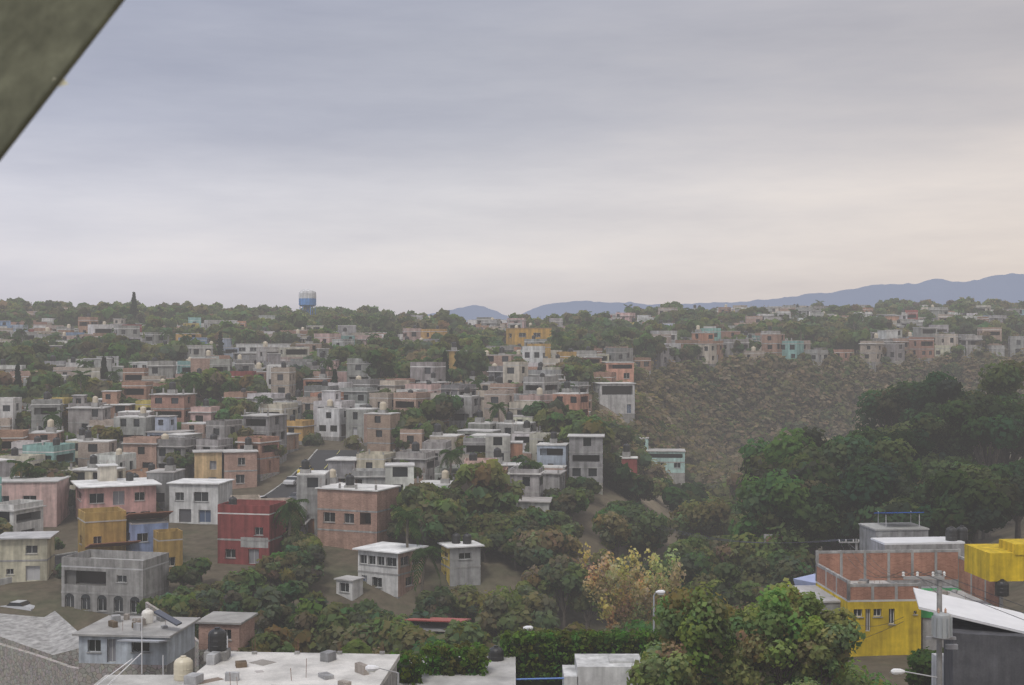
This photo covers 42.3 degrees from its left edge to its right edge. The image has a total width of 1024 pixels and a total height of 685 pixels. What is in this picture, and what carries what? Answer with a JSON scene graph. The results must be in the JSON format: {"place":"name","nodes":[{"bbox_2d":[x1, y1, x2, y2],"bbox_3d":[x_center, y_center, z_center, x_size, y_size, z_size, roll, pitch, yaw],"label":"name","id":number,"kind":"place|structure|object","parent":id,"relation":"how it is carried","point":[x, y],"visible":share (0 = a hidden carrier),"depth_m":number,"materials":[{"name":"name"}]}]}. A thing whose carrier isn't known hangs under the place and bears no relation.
{"place":"outdoors","nodes":[
{"label":"outdoors","id":0,"kind":"place"},
{"bbox_2d":[0,0,124,160],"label":"roof eave","id":1,"kind":"object","parent":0,"point":[45,45],"visible":1,"depth_m":1.62,"materials":[{"name":"paint"}]},
{"bbox_2d":[0,343,1023,684],"bbox_3d":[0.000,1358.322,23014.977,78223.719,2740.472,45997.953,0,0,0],"label":"ground","id":2,"kind":"structure","parent":0,"point":[44,597],"depth_m":168.28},
{"bbox_2d":[0,449,363,584],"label":"roads and cars","id":3,"kind":"structure","parent":2,"relation":"on","point":[287,488],"depth_m":212.74,"materials":[{"name":"asphalt"}]},
{"bbox_2d":[299,289,315,314],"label":"water tower","id":4,"kind":"structure","parent":2,"relation":"on","point":[307,299],"depth_m":497.40,"materials":[{"name":"metal"}]},
{"bbox_2d":[0,319,685,615],"bbox_3d":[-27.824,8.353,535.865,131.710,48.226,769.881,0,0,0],"label":"houses","id":5,"kind":"structure","parent":2,"relation":"on","point":[127,557],"depth_m":168.55,"materials":[{"name":"paint"}]},
{"bbox_2d":[0,305,988,535],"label":"houses","id":6,"kind":"structure","parent":2,"relation":"on","point":[382,448],"depth_m":247.49,"materials":[{"name":"paint"}]},
{"bbox_2d":[0,296,1023,585],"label":"trees","id":7,"kind":"object","parent":2,"relation":"on","point":[468,488],"visible":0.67,"depth_m":336.19,"materials":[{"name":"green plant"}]},
{"bbox_2d":[0,502,1023,684],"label":"buildings","id":8,"kind":"structure","parent":2,"relation":"on","point":[901,588],"depth_m":107.50,"materials":[{"name":"paint"}]},
{"bbox_2d":[0,304,1023,506],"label":"houses","id":9,"kind":"structure","parent":2,"relation":"on","point":[147,450],"depth_m":260.92,"materials":[{"name":"paint"}]},
{"bbox_2d":[0,305,1023,533],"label":"houses","id":10,"kind":"structure","parent":2,"relation":"on","point":[333,424],"depth_m":245.80,"materials":[{"name":"paint"}]},
{"bbox_2d":[0,304,1023,527],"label":"houses","id":11,"kind":"structure","parent":2,"relation":"on","point":[586,455],"depth_m":256.80,"materials":[{"name":"paint"}]},
{"bbox_2d":[20,351,1023,684],"bbox_3d":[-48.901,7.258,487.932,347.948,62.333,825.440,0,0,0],"label":"trunks","id":12,"kind":"object","parent":2,"relation":"on","point":[988,457],"visible":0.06,"depth_m":168.60,"materials":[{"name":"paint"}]},
{"bbox_2d":[7,292,1023,662],"bbox_3d":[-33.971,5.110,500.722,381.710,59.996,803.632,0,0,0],"label":"trees","id":13,"kind":"object","parent":12,"relation":"attached to","point":[799,476],"visible":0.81,"depth_m":170.90,"materials":[{"name":"green plant"}]},
{"bbox_2d":[372,577,943,684],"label":"foliage","id":14,"kind":"object","parent":2,"relation":"on","point":[783,610],"visible":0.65,"depth_m":82.58,"materials":[{"name":"green plant"}]},
{"bbox_2d":[0,0,1023,315],"label":"sky","id":15,"kind":"structure","parent":0,"point":[507,157],"materials":[{"name":"grey"}]},
{"bbox_2d":[428,273,1023,321],"bbox_3d":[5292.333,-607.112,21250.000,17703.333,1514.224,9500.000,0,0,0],"label":"mountains","id":16,"kind":"structure","parent":0,"point":[1009,288],"depth_m":25697.44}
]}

